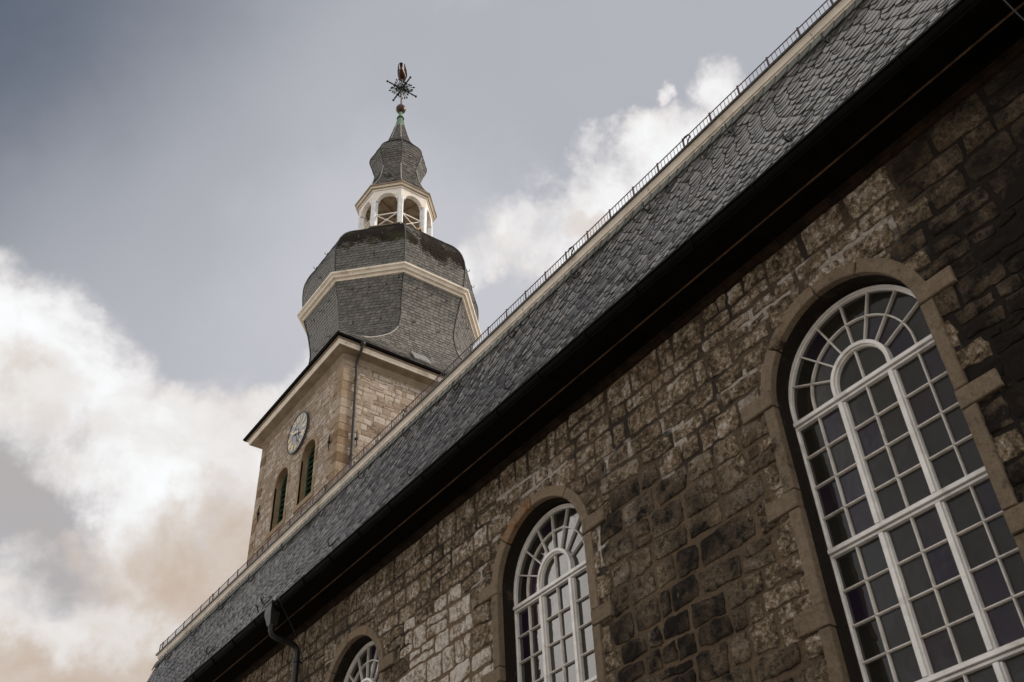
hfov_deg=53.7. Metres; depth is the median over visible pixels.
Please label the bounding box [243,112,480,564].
church tower
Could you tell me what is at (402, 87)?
weather vane
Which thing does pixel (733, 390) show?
church nave
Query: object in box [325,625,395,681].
arched window
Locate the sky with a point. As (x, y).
(175, 175)
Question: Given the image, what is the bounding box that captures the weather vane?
[386,62,416,113]
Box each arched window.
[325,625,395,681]
[479,485,613,681]
[740,258,1023,681]
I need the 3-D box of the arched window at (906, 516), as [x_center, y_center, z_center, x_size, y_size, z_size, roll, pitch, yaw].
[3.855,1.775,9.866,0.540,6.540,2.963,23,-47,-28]
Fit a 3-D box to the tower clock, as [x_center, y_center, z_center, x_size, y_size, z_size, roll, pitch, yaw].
[-8.472,3.636,40.006,0.190,1.798,1.798,23,-47,-28]
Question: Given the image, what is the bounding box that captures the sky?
[0,0,835,681]
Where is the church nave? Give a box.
[147,0,1023,681]
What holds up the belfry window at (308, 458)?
in the church tower
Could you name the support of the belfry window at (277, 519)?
in the church tower
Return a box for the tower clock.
[287,411,309,454]
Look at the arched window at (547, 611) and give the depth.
14.48 m
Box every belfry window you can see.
[266,463,290,540]
[293,435,317,513]

